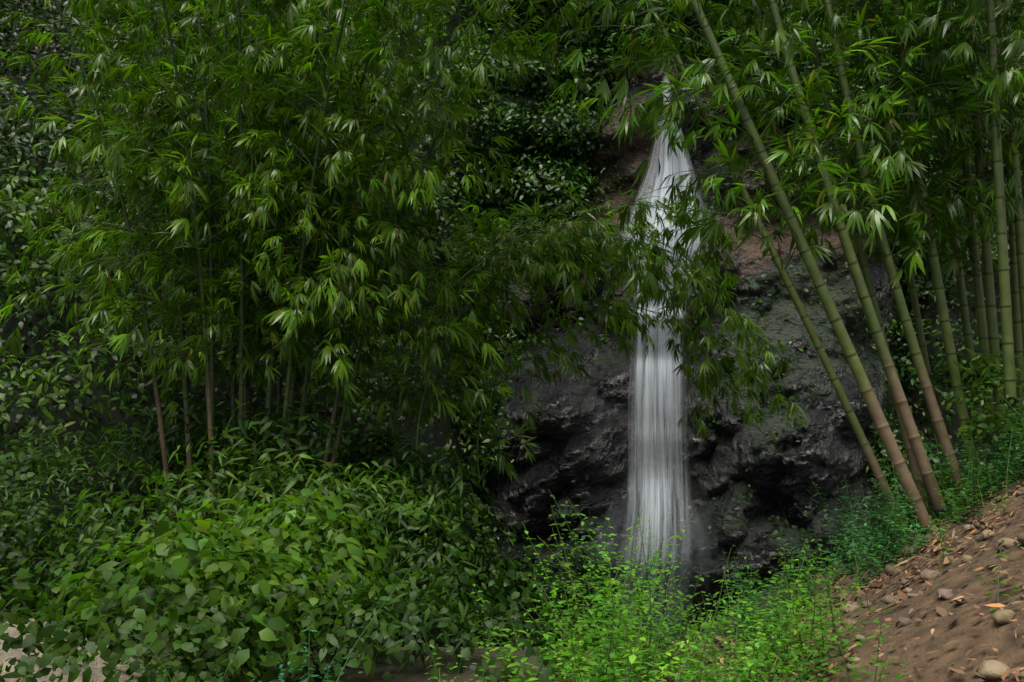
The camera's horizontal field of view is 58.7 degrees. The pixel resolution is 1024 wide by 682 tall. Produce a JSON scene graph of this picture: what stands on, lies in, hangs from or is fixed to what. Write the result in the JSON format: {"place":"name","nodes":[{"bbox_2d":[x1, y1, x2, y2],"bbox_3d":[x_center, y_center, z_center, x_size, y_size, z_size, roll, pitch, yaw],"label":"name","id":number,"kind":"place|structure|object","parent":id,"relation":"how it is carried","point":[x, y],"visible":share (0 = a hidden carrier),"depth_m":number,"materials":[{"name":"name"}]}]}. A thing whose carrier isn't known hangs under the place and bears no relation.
{"place":"outdoors","nodes":[
{"label":"outdoors","id":0,"kind":"place"},
{"bbox_2d":[0,460,1014,681],"bbox_3d":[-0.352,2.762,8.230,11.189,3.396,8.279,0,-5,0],"label":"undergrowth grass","id":1,"kind":"structure","parent":0,"point":[165,674],"depth_m":8.02,"materials":[{"name":"green plant"}]},
{"bbox_2d":[0,0,1023,681],"bbox_3d":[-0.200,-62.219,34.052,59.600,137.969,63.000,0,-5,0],"label":"ground","id":2,"kind":"structure","parent":0,"point":[1008,644],"depth_m":11.35,"materials":[{"name":"soil"}]},
{"bbox_2d":[54,0,524,565],"bbox_3d":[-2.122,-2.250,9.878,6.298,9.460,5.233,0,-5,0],"label":"bamboo stalks","id":3,"kind":"object","parent":2,"relation":"on","point":[210,386],"visible":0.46,"depth_m":9.09,"materials":[{"name":"green plant"}]},
{"bbox_2d":[0,0,591,425],"bbox_3d":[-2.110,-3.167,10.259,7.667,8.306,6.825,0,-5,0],"label":"bamboo","id":4,"kind":"object","parent":2,"relation":"on","point":[258,104],"depth_m":8.90,"materials":[{"name":"green plant"}]},
{"bbox_2d":[0,348,1023,681],"bbox_3d":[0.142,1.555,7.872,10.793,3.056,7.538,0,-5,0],"label":"shrub leaves","id":5,"kind":"object","parent":2,"relation":"on","point":[244,590],"visible":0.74,"depth_m":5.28,"materials":[{"name":"green plant"}]},
{"bbox_2d":[0,0,1023,646],"bbox_3d":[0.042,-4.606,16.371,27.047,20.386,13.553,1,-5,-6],"label":"hillside foliage","id":6,"kind":"object","parent":2,"relation":"on","point":[52,374],"visible":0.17,"depth_m":12.41,"materials":[{"name":"green plant"}]},
{"bbox_2d":[129,390,1023,681],"bbox_3d":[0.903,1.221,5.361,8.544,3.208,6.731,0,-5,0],"label":"herb","id":7,"kind":"object","parent":2,"relation":"on","point":[647,632],"depth_m":4.75,"materials":[{"name":"green plant"}]},
{"bbox_2d":[463,0,920,646],"bbox_3d":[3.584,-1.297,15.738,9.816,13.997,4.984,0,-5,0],"label":"cliff rock","id":8,"kind":"object","parent":2,"relation":"on","point":[601,426],"visible":0.46,"depth_m":14.16,"materials":[{"name":"grey stone"}]},
{"bbox_2d":[633,81,697,605],"bbox_3d":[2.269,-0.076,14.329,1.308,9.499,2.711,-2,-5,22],"label":"waterfall","id":9,"kind":"structure","parent":8,"relation":"on","point":[666,363],"depth_m":14.75,"materials":[{"name":"liquid"}]},
{"bbox_2d":[422,0,974,646],"bbox_3d":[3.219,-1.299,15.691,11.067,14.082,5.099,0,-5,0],"label":"rock ivy leaves","id":10,"kind":"object","parent":8,"relation":"on","point":[528,174],"visible":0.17,"depth_m":15.66,"materials":[{"name":"green plant"}]},
{"bbox_2d":[617,471,1023,681],"bbox_3d":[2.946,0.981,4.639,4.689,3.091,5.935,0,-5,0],"label":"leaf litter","id":11,"kind":"object","parent":2,"relation":"on","point":[942,612],"visible":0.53,"depth_m":5.00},
{"bbox_2d":[647,0,1023,527],"bbox_3d":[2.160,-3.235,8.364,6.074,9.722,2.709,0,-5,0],"label":"bamboo stalks","id":12,"kind":"object","parent":2,"relation":"on","point":[1012,343],"visible":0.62,"depth_m":7.94,"materials":[{"name":"green plant"}]},
{"bbox_2d":[652,481,1023,680],"bbox_3d":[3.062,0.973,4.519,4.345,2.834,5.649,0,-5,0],"label":"bank stones","id":13,"kind":"object","parent":2,"relation":"on","point":[992,669],"visible":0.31,"depth_m":4.72,"materials":[{"name":"beige stone"}]},
{"bbox_2d":[313,178,808,482],"bbox_3d":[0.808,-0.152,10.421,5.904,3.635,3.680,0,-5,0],"label":"bamboo leaves","id":14,"kind":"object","parent":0,"point":[538,267],"depth_m":10.42,"materials":[{"name":"green plant"}]},
{"bbox_2d":[399,203,767,479],"bbox_3d":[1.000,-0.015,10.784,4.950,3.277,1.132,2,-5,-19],"label":"bamboo stalks","id":15,"kind":"object","parent":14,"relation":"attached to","point":[441,346],"visible":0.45,"depth_m":10.29,"materials":[{"name":"green plant"}]},
{"bbox_2d":[521,0,1023,306],"bbox_3d":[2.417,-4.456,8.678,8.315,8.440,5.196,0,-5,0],"label":"bamboo","id":16,"kind":"object","parent":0,"point":[961,49],"depth_m":8.00,"materials":[{"name":"green plant"}]}
]}

